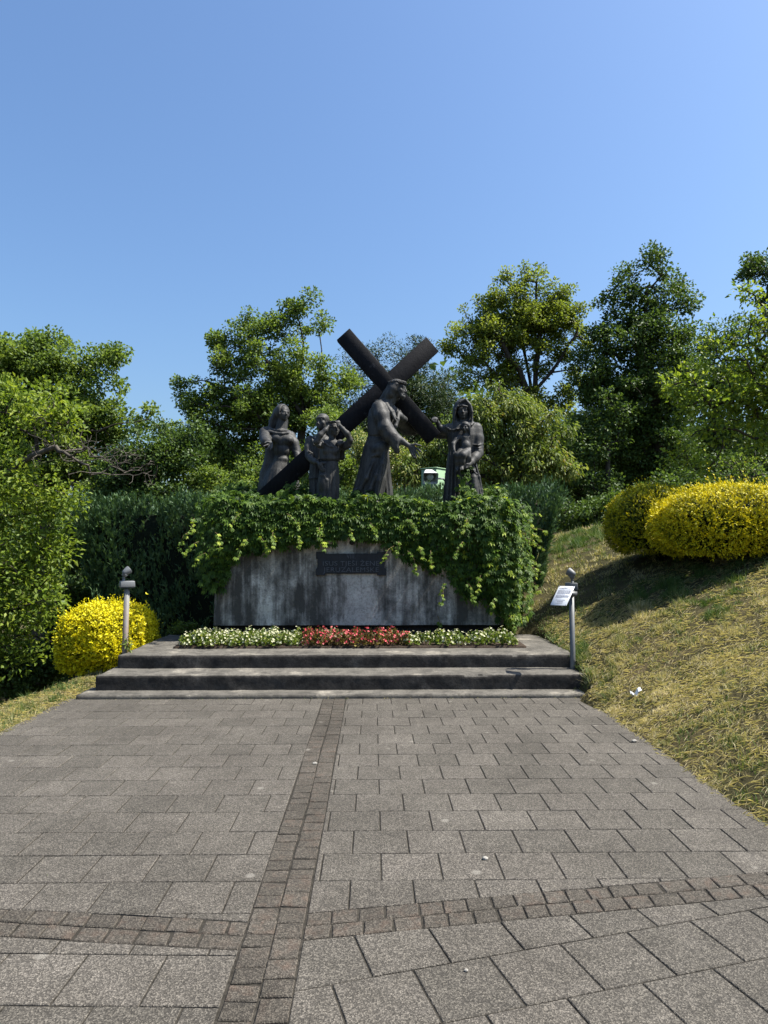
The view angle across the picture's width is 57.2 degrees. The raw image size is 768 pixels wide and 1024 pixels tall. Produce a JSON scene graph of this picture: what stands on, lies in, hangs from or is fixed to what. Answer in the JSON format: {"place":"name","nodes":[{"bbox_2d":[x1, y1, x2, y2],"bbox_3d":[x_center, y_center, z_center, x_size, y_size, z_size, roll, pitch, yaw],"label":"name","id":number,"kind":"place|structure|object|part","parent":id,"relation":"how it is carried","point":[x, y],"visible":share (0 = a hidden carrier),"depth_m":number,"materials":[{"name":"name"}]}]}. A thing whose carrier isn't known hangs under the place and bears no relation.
{"place":"outdoors","nodes":[
{"label":"outdoors","id":0,"kind":"place"},
{"bbox_2d":[0,896,767,1023],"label":"road paving","id":1,"kind":"structure","parent":0,"point":[110,983],"depth_m":2.65,"materials":[{"name":"grey stone"}]},
{"bbox_2d":[0,519,767,826],"bbox_3d":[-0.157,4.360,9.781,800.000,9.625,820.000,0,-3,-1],"label":"ground","id":2,"kind":"structure","parent":0,"point":[531,629],"depth_m":7.46,"materials":[{"name":"green plant"}]},
{"bbox_2d":[0,633,74,703],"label":"undergrowth shrub","id":3,"kind":"object","parent":2,"relation":"on","point":[41,673],"visible":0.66,"depth_m":12.10,"materials":[{"name":"green plant"}]},
{"bbox_2d":[30,568,98,681],"bbox_3d":[-5.539,2.434,12.794,1.999,3.239,1.351,0,-3,-1],"label":"undergrowth shrub","id":4,"kind":"object","parent":2,"relation":"on","point":[77,590],"visible":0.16,"depth_m":12.62,"materials":[{"name":"green plant"}]},
{"bbox_2d":[0,371,156,681],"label":"ash tree","id":5,"kind":"object","parent":2,"relation":"on","point":[19,615],"visible":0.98,"depth_m":10.62,"materials":[{"name":"green plant"}]},
{"bbox_2d":[0,324,182,691],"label":"oak tree","id":6,"kind":"object","parent":2,"relation":"on","point":[32,355],"visible":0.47,"depth_m":23.57,"materials":[{"name":"green plant"}]},
{"bbox_2d":[47,593,163,677],"bbox_3d":[-3.849,1.798,9.731,1.431,1.418,1.526,0,-3,-1],"label":"golden bush","id":7,"kind":"object","parent":2,"relation":"on","point":[87,636],"visible":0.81,"depth_m":9.20,"materials":[{"name":"yellow plant"}]},
{"bbox_2d":[119,566,134,653],"bbox_3d":[-3.109,1.372,8.495,0.171,1.436,0.165,2,-3,-29],"label":"spotlight post","id":8,"kind":"object","parent":2,"relation":"on","point":[126,572],"visible":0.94,"depth_m":8.49,"materials":[{"name":"metal"}]},
{"bbox_2d":[46,413,217,598],"bbox_3d":[-5.866,0.915,16.372,3.922,6.451,2.086,0,-3,-1],"label":"hazel shrub","id":9,"kind":"object","parent":2,"relation":"on","point":[170,449],"visible":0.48,"depth_m":16.15,"materials":[{"name":"green plant"}]},
{"bbox_2d":[169,401,358,496],"bbox_3d":[-2.617,-0.068,16.513,4.862,5.051,1.726,0,-3,-1],"label":"hazel shrub","id":10,"kind":"object","parent":2,"relation":"on","point":[211,478],"visible":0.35,"depth_m":16.34,"materials":[{"name":"green plant"}]},
{"bbox_2d":[164,285,367,487],"bbox_3d":[-3.929,-2.140,23.063,6.850,10.686,3.140,0,-3,-1],"label":"oak tree","id":11,"kind":"object","parent":2,"relation":"on","point":[247,408],"visible":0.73,"depth_m":22.82,"materials":[{"name":"green plant"}]},
{"bbox_2d":[60,475,569,637],"bbox_3d":[-1.135,1.198,12.172,8.630,3.703,1.556,0,-3,-1],"label":"hedge","id":12,"kind":"object","parent":2,"relation":"on","point":[141,544],"visible":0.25,"depth_m":11.78,"materials":[{"name":"green plant"}]},
{"bbox_2d":[76,634,584,699],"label":"concrete steps","id":13,"kind":"structure","parent":2,"relation":"on","point":[536,667],"depth_m":7.91,"materials":[{"name":"grey concrete"}]},
{"bbox_2d":[121,630,133,652],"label":"climbing weed","id":14,"kind":"object","parent":13,"relation":"on","point":[125,646],"visible":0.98,"depth_m":8.45,"materials":[{"name":"green plant"}]},
{"bbox_2d":[165,619,199,634],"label":"shrub","id":15,"kind":"object","parent":13,"relation":"on","point":[179,629],"visible":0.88,"depth_m":10.34,"materials":[{"name":"green plant"}]},
{"bbox_2d":[173,639,525,648],"bbox_3d":[-0.427,1.729,9.185,4.453,0.065,0.719,0,-3,-1],"label":"soil bed","id":16,"kind":"object","parent":13,"relation":"on","point":[382,645],"visible":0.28,"depth_m":8.86,"materials":[{"name":"brown soil"}]},
{"bbox_2d":[178,631,194,645],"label":"begonia","id":17,"kind":"object","parent":16,"relation":"on","point":[183,639],"visible":1,"depth_m":8.87,"materials":[{"name":"green plant"}]},
{"bbox_2d":[188,630,205,645],"bbox_3d":[-2.357,1.591,8.912,0.265,0.208,0.229,0,-3,4],"label":"begonia","id":18,"kind":"object","parent":16,"relation":"on","point":[199,635],"visible":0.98,"depth_m":8.87,"materials":[{"name":"green plant"}]},
{"bbox_2d":[197,628,208,643],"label":"begonia","id":19,"kind":"object","parent":16,"relation":"on","point":[205,632],"visible":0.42,"depth_m":9.01,"materials":[{"name":"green plant"}]},
{"bbox_2d":[198,633,217,646],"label":"begonia","id":20,"kind":"object","parent":16,"relation":"on","point":[209,638],"visible":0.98,"depth_m":8.84,"materials":[{"name":"white plant"}]},
{"bbox_2d":[209,627,221,633],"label":"begonia","id":21,"kind":"object","parent":16,"relation":"on","point":[214,630],"visible":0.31,"depth_m":9.36,"materials":[{"name":"green plant"}]},
{"bbox_2d":[211,631,222,639],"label":"begonia","id":22,"kind":"object","parent":16,"relation":"on","point":[217,633],"visible":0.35,"depth_m":9.06,"materials":[{"name":"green plant"}]},
{"bbox_2d":[212,632,226,645],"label":"begonia","id":23,"kind":"object","parent":16,"relation":"on","point":[224,642],"visible":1,"depth_m":8.87,"materials":[{"name":"green plant"}]},
{"bbox_2d":[222,628,231,634],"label":"begonia","id":24,"kind":"object","parent":16,"relation":"on","point":[226,631],"visible":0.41,"depth_m":9.32,"materials":[{"name":"white plant"}]},
{"bbox_2d":[227,634,239,646],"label":"begonia","id":25,"kind":"object","parent":16,"relation":"on","point":[232,640],"visible":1,"depth_m":8.87,"materials":[{"name":"green plant"}]},
{"bbox_2d":[228,628,240,640],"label":"begonia","id":26,"kind":"object","parent":16,"relation":"on","point":[233,632],"visible":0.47,"depth_m":9.17,"materials":[{"name":"white plant"}]},
{"bbox_2d":[236,632,252,645],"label":"begonia","id":27,"kind":"object","parent":16,"relation":"on","point":[244,637],"visible":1,"depth_m":8.88,"materials":[{"name":"green plant"}]},
{"bbox_2d":[244,628,255,642],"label":"begonia","id":28,"kind":"object","parent":16,"relation":"on","point":[250,634],"visible":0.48,"depth_m":9.05,"materials":[{"name":"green plant"}]},
{"bbox_2d":[244,625,256,633],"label":"begonia","id":29,"kind":"object","parent":16,"relation":"on","point":[252,629],"visible":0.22,"depth_m":9.37,"materials":[{"name":"white plant"}]},
{"bbox_2d":[249,634,263,645],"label":"begonia","id":30,"kind":"object","parent":16,"relation":"on","point":[254,641],"visible":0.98,"depth_m":8.90,"materials":[{"name":"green plant"}]},
{"bbox_2d":[254,630,266,643],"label":"begonia","id":31,"kind":"object","parent":16,"relation":"on","point":[262,632],"visible":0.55,"depth_m":9.02,"materials":[{"name":"green plant"}]},
{"bbox_2d":[261,631,276,645],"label":"begonia","id":32,"kind":"object","parent":16,"relation":"on","point":[269,636],"visible":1,"depth_m":8.86,"materials":[{"name":"green plant"}]},
{"bbox_2d":[266,625,278,636],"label":"begonia","id":33,"kind":"object","parent":16,"relation":"on","point":[274,628],"visible":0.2,"depth_m":9.37,"materials":[{"name":"white plant"}]},
{"bbox_2d":[266,629,280,643],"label":"begonia","id":34,"kind":"object","parent":16,"relation":"on","point":[274,632],"visible":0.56,"depth_m":8.98,"materials":[{"name":"white plant"}]},
{"bbox_2d":[273,630,288,644],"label":"begonia","id":35,"kind":"object","parent":16,"relation":"on","point":[277,641],"visible":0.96,"depth_m":8.91,"materials":[{"name":"green plant"}]},
{"bbox_2d":[279,630,292,643],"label":"begonia","id":36,"kind":"object","parent":16,"relation":"on","point":[288,632],"visible":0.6,"depth_m":9.02,"materials":[{"name":"green plant"}]},
{"bbox_2d":[286,635,299,645],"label":"begonia","id":37,"kind":"object","parent":16,"relation":"on","point":[295,641],"visible":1,"depth_m":8.90,"materials":[{"name":"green plant"}]},
{"bbox_2d":[291,633,302,643],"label":"begonia","id":38,"kind":"object","parent":16,"relation":"on","point":[298,635],"visible":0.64,"depth_m":9.01,"materials":[{"name":"green plant"}]},
{"bbox_2d":[291,626,302,634],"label":"begonia","id":39,"kind":"object","parent":16,"relation":"on","point":[297,629],"visible":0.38,"depth_m":9.38,"materials":[{"name":"green plant"}]},
{"bbox_2d":[300,626,313,642],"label":"begonia","id":40,"kind":"object","parent":16,"relation":"on","point":[306,631],"visible":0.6,"depth_m":9.06,"materials":[{"name":"red plant"}]},
{"bbox_2d":[301,633,313,645],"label":"begonia","id":41,"kind":"object","parent":16,"relation":"on","point":[307,639],"visible":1,"depth_m":8.88,"materials":[{"name":"red plant"}]},
{"bbox_2d":[308,629,328,645],"bbox_3d":[-0.827,1.588,8.923,0.270,0.211,0.247,0,-3,-9],"label":"begonia","id":42,"kind":"object","parent":16,"relation":"on","point":[317,636],"visible":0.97,"depth_m":8.90,"materials":[{"name":"red plant"}]},
{"bbox_2d":[314,626,328,634],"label":"begonia","id":43,"kind":"object","parent":16,"relation":"on","point":[316,629],"visible":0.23,"depth_m":9.28,"materials":[{"name":"red plant"}]},
{"bbox_2d":[314,627,328,641],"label":"begonia","id":44,"kind":"object","parent":16,"relation":"on","point":[322,630],"visible":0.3,"depth_m":9.12,"materials":[{"name":"red plant"}]},
{"bbox_2d":[323,633,337,644],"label":"begonia","id":45,"kind":"object","parent":16,"relation":"on","point":[330,639],"visible":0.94,"depth_m":8.93,"materials":[{"name":"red plant"}]},
{"bbox_2d":[325,626,338,636],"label":"begonia","id":46,"kind":"object","parent":16,"relation":"on","point":[336,629],"visible":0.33,"depth_m":9.31,"materials":[{"name":"red plant"}]},
{"bbox_2d":[329,630,340,643],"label":"begonia","id":47,"kind":"object","parent":16,"relation":"on","point":[334,632],"visible":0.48,"depth_m":9.10,"materials":[{"name":"red plant"}]},
{"bbox_2d":[332,630,351,644],"bbox_3d":[-0.522,1.594,8.942,0.260,0.207,0.268,-1,-3,10],"label":"begonia","id":48,"kind":"object","parent":16,"relation":"on","point":[343,639],"visible":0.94,"depth_m":8.90,"materials":[{"name":"red plant"}]},
{"bbox_2d":[347,632,363,646],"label":"begonia","id":49,"kind":"object","parent":16,"relation":"on","point":[354,635],"visible":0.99,"depth_m":8.88,"materials":[{"name":"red plant"}]},
{"bbox_2d":[348,627,363,642],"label":"begonia","id":50,"kind":"object","parent":16,"relation":"on","point":[355,630],"visible":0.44,"depth_m":9.13,"materials":[{"name":"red plant"}]},
{"bbox_2d":[357,630,376,645],"bbox_3d":[-0.204,1.597,8.924,0.249,0.206,0.235,3,-4,-44],"label":"begonia","id":51,"kind":"object","parent":16,"relation":"on","point":[368,635],"visible":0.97,"depth_m":8.89,"materials":[{"name":"red plant"}]},
{"bbox_2d":[373,626,384,634],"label":"begonia","id":52,"kind":"object","parent":16,"relation":"on","point":[377,629],"visible":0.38,"depth_m":9.28,"materials":[{"name":"red plant"}]},
{"bbox_2d":[370,630,388,644],"bbox_3d":[-0.070,1.595,8.925,0.246,0.203,0.254,-2,-4,38],"label":"begonia","id":53,"kind":"object","parent":16,"relation":"on","point":[377,640],"visible":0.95,"depth_m":8.92,"materials":[{"name":"red plant"}]},
{"bbox_2d":[376,629,389,643],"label":"begonia","id":54,"kind":"object","parent":16,"relation":"on","point":[387,634],"visible":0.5,"depth_m":9.07,"materials":[{"name":"red plant"}]},
{"bbox_2d":[385,625,397,634],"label":"begonia","id":55,"kind":"object","parent":16,"relation":"on","point":[390,629],"visible":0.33,"depth_m":9.27,"materials":[{"name":"red plant"}]},
{"bbox_2d":[385,633,398,644],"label":"begonia","id":56,"kind":"object","parent":16,"relation":"on","point":[393,637],"visible":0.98,"depth_m":8.94,"materials":[{"name":"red plant"}]},
{"bbox_2d":[388,628,399,642],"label":"begonia","id":57,"kind":"object","parent":16,"relation":"on","point":[395,632],"visible":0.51,"depth_m":9.14,"materials":[{"name":"red plant"}]},
{"bbox_2d":[395,630,409,644],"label":"begonia","id":58,"kind":"object","parent":16,"relation":"on","point":[403,636],"visible":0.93,"depth_m":8.94,"materials":[{"name":"red plant"}]},
{"bbox_2d":[403,633,420,644],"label":"begonia","id":59,"kind":"object","parent":16,"relation":"on","point":[414,638],"visible":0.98,"depth_m":8.93,"materials":[{"name":"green plant"}]},
{"bbox_2d":[415,630,424,641],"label":"begonia","id":60,"kind":"object","parent":16,"relation":"on","point":[419,633],"visible":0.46,"depth_m":9.27,"materials":[{"name":"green plant"}]},
{"bbox_2d":[420,631,434,643],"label":"begonia","id":61,"kind":"object","parent":16,"relation":"on","point":[429,639],"visible":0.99,"depth_m":9.01,"materials":[{"name":"green plant"}]},
{"bbox_2d":[433,628,442,639],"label":"begonia","id":62,"kind":"object","parent":16,"relation":"on","point":[436,632],"visible":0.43,"depth_m":9.34,"materials":[{"name":"green plant"}]},
{"bbox_2d":[433,629,454,645],"bbox_3d":[0.774,1.594,8.978,0.290,0.208,0.251,0,-3,8],"label":"begonia","id":63,"kind":"object","parent":16,"relation":"on","point":[444,635],"visible":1,"depth_m":8.95,"materials":[{"name":"green plant"}]},
{"bbox_2d":[450,628,460,640],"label":"begonia","id":64,"kind":"object","parent":16,"relation":"on","point":[457,631],"visible":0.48,"depth_m":9.31,"materials":[{"name":"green plant"}]},
{"bbox_2d":[455,631,470,644],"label":"begonia","id":65,"kind":"object","parent":16,"relation":"on","point":[460,638],"visible":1,"depth_m":8.94,"materials":[{"name":"green plant"}]},
{"bbox_2d":[467,629,486,644],"bbox_3d":[1.204,1.598,8.995,0.244,0.205,0.249,-2,-4,36],"label":"begonia","id":66,"kind":"object","parent":16,"relation":"on","point":[479,638],"visible":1,"depth_m":8.96,"materials":[{"name":"green plant"}]},
{"bbox_2d":[481,627,498,643],"bbox_3d":[1.351,1.583,9.033,0.225,0.239,0.230,-2,-4,34],"label":"begonia","id":67,"kind":"object","parent":16,"relation":"on","point":[487,636],"visible":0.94,"depth_m":9.01,"materials":[{"name":"green plant"}]},
{"bbox_2d":[491,629,508,643],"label":"begonia","id":68,"kind":"object","parent":16,"relation":"on","point":[501,635],"visible":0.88,"depth_m":8.94,"materials":[{"name":"green plant"}]},
{"bbox_2d":[497,625,508,638],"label":"begonia","id":69,"kind":"object","parent":16,"relation":"on","point":[504,630],"visible":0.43,"depth_m":9.32,"materials":[{"name":"green plant"}]},
{"bbox_2d":[501,632,517,644],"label":"begonia","id":70,"kind":"object","parent":16,"relation":"on","point":[511,640],"visible":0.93,"depth_m":8.93,"materials":[{"name":"green plant"}]},
{"bbox_2d":[214,504,503,637],"bbox_3d":[-0.359,0.895,10.604,4.015,1.947,1.726,0,-3,-1],"label":"pedestal","id":71,"kind":"object","parent":2,"relation":"on","point":[286,590],"visible":0.35,"depth_m":9.75,"materials":[{"name":"concrete"}]},
{"bbox_2d":[257,404,300,491],"bbox_3d":[-1.622,-0.924,11.038,0.684,1.588,0.939,1,-3,-18],"label":"statue","id":72,"kind":"object","parent":71,"relation":"on","point":[278,440],"visible":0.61,"depth_m":10.99,"materials":[{"name":"grey metal"}]},
{"bbox_2d":[304,413,344,494],"bbox_3d":[-0.874,-0.806,10.295,0.606,1.329,0.543,0,-3,-1],"label":"statue","id":73,"kind":"object","parent":71,"relation":"on","point":[312,455],"visible":0.54,"depth_m":10.29,"materials":[{"name":"grey metal"}]},
{"bbox_2d":[313,420,352,501],"bbox_3d":[-0.725,-0.731,10.111,0.566,1.191,0.406,0,-3,-1],"label":"statue","id":74,"kind":"object","parent":71,"relation":"on","point":[328,484],"visible":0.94,"depth_m":10.04,"materials":[{"name":"grey metal"}]},
{"bbox_2d":[255,329,439,497],"bbox_3d":[-0.638,-1.335,10.645,2.977,2.814,0.539,0,-3,3],"label":"cross","id":75,"kind":"object","parent":71,"relation":"on","point":[405,368],"visible":0.65,"depth_m":10.55,"materials":[{"name":"brown metal"}]},
{"bbox_2d":[316,552,385,575],"bbox_3d":[-0.456,0.716,9.750,0.971,0.327,0.052,0,-3,-1],"label":"plaque","id":76,"kind":"object","parent":71,"relation":"attached to","point":[348,564],"visible":0.99,"depth_m":9.73,"materials":[{"name":"brown metal"}]},
{"bbox_2d":[177,467,547,638],"bbox_3d":[-0.265,0.498,10.447,5.102,2.654,2.495,0,-3,-1],"label":"creeper","id":77,"kind":"object","parent":71,"relation":"on","point":[281,521],"visible":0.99,"depth_m":9.64,"materials":[{"name":"green plant"}]},
{"bbox_2d":[352,379,421,501],"bbox_3d":[0.041,-1.011,10.429,1.008,1.885,1.064,0,-3,-1],"label":"statue","id":78,"kind":"object","parent":71,"relation":"on","point":[386,418],"visible":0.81,"depth_m":10.10,"materials":[{"name":"grey metal"}]},
{"bbox_2d":[431,398,483,501],"bbox_3d":[1.162,-0.934,10.722,0.770,1.631,0.670,-2,-3,27],"label":"statue","id":79,"kind":"object","parent":71,"relation":"on","point":[462,410],"visible":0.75,"depth_m":10.63,"materials":[{"name":"grey metal"}]},
{"bbox_2d":[451,421,470,471],"bbox_3d":[1.167,-0.970,10.426,0.251,0.778,0.361,-3,-4,43],"label":"statue","id":80,"kind":"object","parent":79,"relation":"attached to","point":[462,455],"visible":1,"depth_m":10.38,"materials":[{"name":"grey metal"}]},
{"bbox_2d":[344,425,413,488],"bbox_3d":[-0.131,-0.395,15.515,1.810,3.338,1.121,1,-3,-11],"label":"flowering shrub","id":81,"kind":"object","parent":2,"relation":"on","point":[358,443],"visible":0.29,"depth_m":15.39,"materials":[{"name":"green plant"}]},
{"bbox_2d":[0,698,767,1023],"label":"forecourt","id":82,"kind":"structure","parent":2,"relation":"on","point":[256,838],"depth_m":4.07,"materials":[{"name":"stone"}]},
{"bbox_2d":[0,356,767,705],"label":"wood","id":83,"kind":"object","parent":2,"relation":"on","point":[64,678],"visible":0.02,"depth_m":33.80,"materials":[{"name":"green plant"}]},
{"bbox_2d":[335,331,463,493],"bbox_3d":[0.488,-2.791,29.153,6.279,9.366,3.772,0,-3,-1],"label":"pine tree","id":84,"kind":"object","parent":2,"relation":"on","point":[439,404],"visible":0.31,"depth_m":28.93,"materials":[{"name":"green plant"}]},
{"bbox_2d":[420,467,445,501],"bbox_3d":[0.948,0.240,13.352,0.380,2.142,0.355,-2,-4,39],"label":"electric cabinet","id":85,"kind":"object","parent":2,"relation":"on","point":[440,472],"visible":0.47,"depth_m":13.28,"materials":[{"name":"green metal"}]},
{"bbox_3d":[0.842,-0.548,13.264,0.300,0.470,0.004,-2,-4,39],"label":"door","id":86,"kind":"part","parent":85,"relation":"part of","materials":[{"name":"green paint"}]},
{"bbox_2d":[423,469,444,483],"bbox_3d":[0.929,0.047,12.833,0.460,1.671,0.323,0,-3,-1],"label":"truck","id":87,"kind":"object","parent":2,"relation":"on","point":[431,475],"visible":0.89,"depth_m":12.83,"materials":[{"name":"white paint"}]},
{"bbox_2d":[390,376,588,502],"bbox_3d":[2.227,-0.912,15.146,4.339,3.972,1.703,0,-3,-1],"label":"cherry tree","id":88,"kind":"object","parent":2,"relation":"on","point":[511,462],"visible":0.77,"depth_m":14.92,"materials":[{"name":"green plant"}]},
{"bbox_2d":[435,259,597,504],"bbox_3d":[4.622,-3.944,24.336,5.681,9.851,2.502,0,-3,-1],"label":"oak tree","id":89,"kind":"object","parent":2,"relation":"on","point":[528,324],"visible":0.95,"depth_m":24.16,"materials":[{"name":"green plant"}]},
{"bbox_2d":[539,392,602,509],"bbox_3d":[7.060,-2.004,26.229,3.164,5.610,2.335,1,-3,-24],"label":"beech tree","id":90,"kind":"object","parent":2,"relation":"on","point":[577,493],"visible":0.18,"depth_m":26.00,"materials":[{"name":"green plant"}]},
{"bbox_2d":[565,568,577,668],"bbox_3d":[2.200,1.365,8.236,0.144,1.423,0.126,-1,-3,11],"label":"spotlight post","id":91,"kind":"object","parent":2,"relation":"on","point":[570,573],"visible":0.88,"depth_m":8.22,"materials":[{"name":"metal"}]},
{"bbox_2d":[550,586,574,605],"bbox_3d":[2.030,0.951,7.995,0.193,0.207,0.254,-2,-4,37],"label":"notice board","id":92,"kind":"object","parent":91,"relation":"attached to","point":[562,596],"visible":1,"depth_m":7.99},
{"bbox_2d":[556,486,625,532],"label":"undergrowth shrub","id":93,"kind":"object","parent":2,"relation":"on","point":[582,517],"visible":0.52,"depth_m":19.36,"materials":[{"name":"green plant"}]},
{"bbox_2d":[559,385,645,503],"bbox_3d":[6.565,-1.648,21.375,2.726,4.242,1.927,0,-3,-1],"label":"beech tree","id":94,"kind":"object","parent":2,"relation":"on","point":[589,452],"visible":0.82,"depth_m":21.07,"materials":[{"name":"green plant"}]},
{"bbox_2d":[630,687,641,695],"bbox_3d":[2.484,1.777,6.934,0.161,0.077,0.057,-14,7,-18],"label":"paper scrap","id":95,"kind":"object","parent":2,"relation":"on","point":[636,692],"visible":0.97,"depth_m":6.92,"materials":[{"name":"white paper"}]},
{"bbox_2d":[561,239,712,490],"bbox_3d":[8.001,-4.117,22.367,4.705,9.339,3.102,0,-3,-1],"label":"oak tree","id":96,"kind":"object","parent":2,"relation":"on","point":[652,338],"visible":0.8,"depth_m":22.06,"materials":[{"name":"green plant"}]},
{"bbox_2d":[601,468,690,562],"bbox_3d":[4.191,0.144,10.771,1.630,1.727,1.723,0,-3,-1],"label":"golden bush","id":97,"kind":"object","parent":2,"relation":"on","point":[629,517],"visible":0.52,"depth_m":10.45,"materials":[{"name":"plant"}]},
{"bbox_2d":[613,462,767,504],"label":"undergrowth shrub","id":98,"kind":"object","parent":2,"relation":"on","point":[665,478],"visible":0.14,"depth_m":19.11,"materials":[{"name":"green plant"}]},
{"bbox_2d":[642,458,767,560],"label":"golden bush","id":99,"kind":"object","parent":2,"relation":"on","point":[696,521],"visible":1,"depth_m":8.84,"materials":[{"name":"yellow plant"}]},
{"bbox_2d":[654,278,767,483],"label":"fruit tree","id":100,"kind":"object","parent":2,"relation":"on","point":[740,397],"visible":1,"depth_m":10.64,"materials":[{"name":"green plant"}]},
{"bbox_2d":[674,314,766,474],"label":"oak tree","id":101,"kind":"object","parent":2,"relation":"on","point":[721,377],"visible":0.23,"depth_m":27.15,"materials":[{"name":"green plant"}]},
{"bbox_2d":[677,413,767,481],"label":"beech tree","id":102,"kind":"object","parent":2,"relation":"on","point":[761,461],"visible":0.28,"depth_m":22.85,"materials":[{"name":"green plant"}]},
{"bbox_2d":[712,447,767,482],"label":"twiggy shrub","id":103,"kind":"object","parent":2,"relation":"on","point":[743,470],"visible":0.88,"depth_m":12.73,"materials":[{"name":"green plant"}]},
{"bbox_2d":[734,247,767,358],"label":"oak tree","id":104,"kind":"object","parent":2,"relation":"on","point":[748,271],"visible":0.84,"depth_m":24.54,"materials":[{"name":"green plant"}]},
{"bbox_2d":[0,0,767,556],"label":"sky","id":105,"kind":"structure","parent":0,"point":[169,168],"materials":[{"name":"blue"}]}
]}

